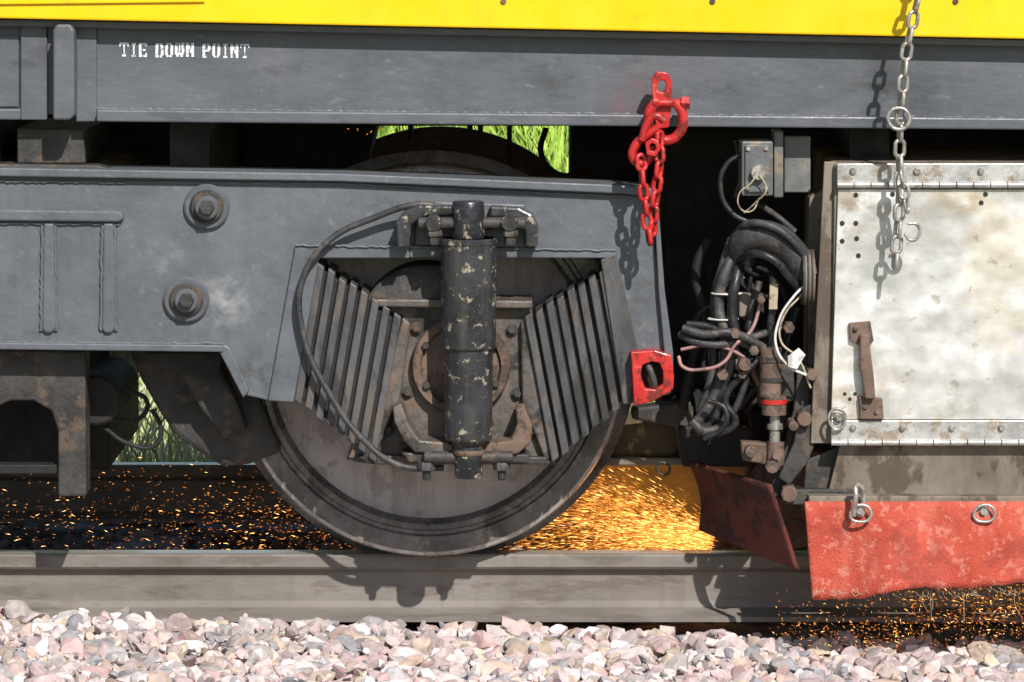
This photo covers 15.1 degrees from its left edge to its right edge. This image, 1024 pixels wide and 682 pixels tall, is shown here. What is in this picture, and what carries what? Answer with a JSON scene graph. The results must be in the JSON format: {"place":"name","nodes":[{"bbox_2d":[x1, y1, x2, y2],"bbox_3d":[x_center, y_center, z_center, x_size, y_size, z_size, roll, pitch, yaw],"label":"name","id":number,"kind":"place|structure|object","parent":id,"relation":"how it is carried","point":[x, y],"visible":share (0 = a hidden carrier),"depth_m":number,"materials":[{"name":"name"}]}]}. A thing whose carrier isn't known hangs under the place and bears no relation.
{"place":"outdoors","nodes":[
{"label":"outdoors","id":0,"kind":"place"},
{"label":"ground","id":1,"kind":"structure","parent":0,"visible":0},
{"bbox_2d":[114,126,654,461],"bbox_3d":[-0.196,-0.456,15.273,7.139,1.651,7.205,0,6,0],"label":"tall grass","id":2,"kind":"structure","parent":1,"relation":"on","point":[555,147],"depth_m":12.81,"materials":[{"name":"green plant"}]},
{"bbox_2d":[0,523,1023,646],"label":"ballast bed","id":3,"kind":"object","parent":1,"relation":"on","point":[944,636],"visible":0.02,"depth_m":9.20,"materials":[{"name":"brown gravel"}]},
{"bbox_2d":[0,462,744,522],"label":"railway rail","id":4,"kind":"object","parent":3,"relation":"on","point":[31,493],"depth_m":10.59,"materials":[{"name":"metal"}]},
{"bbox_2d":[0,550,1023,621],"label":"railway rail","id":5,"kind":"object","parent":3,"relation":"on","point":[577,585],"visible":0.96,"depth_m":9.10,"materials":[{"name":"grey metal"}]},
{"bbox_2d":[254,126,630,555],"bbox_3d":[-0.192,-0.040,9.802,0.972,0.972,1.760,0,6,0],"label":"railway wheelset","id":6,"kind":"object","parent":5,"relation":"on","point":[311,473],"visible":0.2,"depth_m":9.01,"materials":[{"name":"grey metal"}]},
{"bbox_2d":[0,165,673,480],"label":"railway bogie","id":7,"kind":"object","parent":6,"relation":"on","point":[449,357],"visible":0.99,"depth_m":8.70,"materials":[{"name":"grey metal"}]},
{"bbox_2d":[0,349,280,495],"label":"brake rigging","id":8,"kind":"object","parent":7,"relation":"attached to","point":[71,418],"visible":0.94,"depth_m":8.93,"materials":[{"name":"metal"}]},
{"bbox_2d":[0,0,1023,183],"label":"yellow rail wagon","id":9,"kind":"object","parent":7,"relation":"on","point":[226,83],"visible":0.96,"depth_m":8.67,"materials":[{"name":"paint"}]},
{"bbox_2d":[628,71,689,245],"bbox_3d":[0.331,-0.405,8.582,0.098,0.386,0.127,5,8,40],"label":"red tie down chain","id":10,"kind":"object","parent":9,"relation":"hanging from","point":[659,106],"visible":1,"depth_m":8.56,"materials":[{"name":"paint"}]},
{"bbox_2d":[737,129,810,213],"bbox_3d":[0.560,-0.385,8.732,0.208,0.182,0.141,-5,8,-41],"label":"electrical junction box","id":11,"kind":"object","parent":9,"relation":"attached to","point":[761,167],"visible":1,"depth_m":8.71,"materials":[{"name":"grey paint"}]},
{"bbox_2d":[605,127,1023,549],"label":"rail grinder unit","id":12,"kind":"object","parent":9,"relation":"attached to","point":[693,212],"visible":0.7,"depth_m":9.31,"materials":[{"name":"black metal"}]},
{"bbox_2d":[677,140,817,440],"bbox_3d":[0.533,-0.110,8.845,0.323,0.702,0.409,0,6,0],"label":"hose bundle","id":13,"kind":"object","parent":12,"relation":"attached to","point":[748,241],"visible":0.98,"depth_m":8.72,"materials":[{"name":"rubber"}]},
{"bbox_2d":[803,148,1023,492],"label":"aluminium equipment box","id":14,"kind":"object","parent":12,"relation":"attached to","point":[918,382],"visible":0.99,"depth_m":8.67,"materials":[{"name":"metal"}]},
{"bbox_2d":[735,186,860,504],"bbox_3d":[0.648,0.007,8.814,0.286,0.704,0.275,0,6,0],"label":"grinder lift linkage","id":15,"kind":"object","parent":14,"relation":"attached to","point":[786,460],"visible":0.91,"depth_m":8.73,"materials":[{"name":"metal"}]},
{"bbox_2d":[688,460,1023,620],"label":"red rubber skirt","id":16,"kind":"object","parent":14,"relation":"attached to","point":[863,545],"visible":1,"depth_m":8.68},
{"bbox_2d":[831,189,1023,418],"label":"door panel","id":17,"kind":"structure","parent":14,"relation":"in","point":[947,325],"depth_m":8.66,"materials":[{"name":"metal"}]},
{"bbox_2d":[886,0,921,270],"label":"grey hanging chain","id":18,"kind":"object","parent":9,"relation":"hanging from","point":[902,201],"visible":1,"depth_m":8.53,"materials":[{"name":"grey metal"}]},
{"bbox_2d":[0,521,1023,681],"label":"ballast stones","id":19,"kind":"object","parent":3,"relation":"on","point":[124,644],"visible":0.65,"depth_m":8.70,"materials":[{"name":"gravel"}]},
{"bbox_2d":[105,523,965,623],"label":"railway sleepers","id":20,"kind":"object","parent":3,"relation":"on","point":[187,531],"visible":0.07,"depth_m":10.33},
{"bbox_2d":[3,129,1023,659],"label":"grinding sparks","id":21,"kind":"object","parent":20,"relation":"on","point":[693,543],"visible":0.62,"depth_m":9.40,"materials":[{"name":"orange"}]}
]}

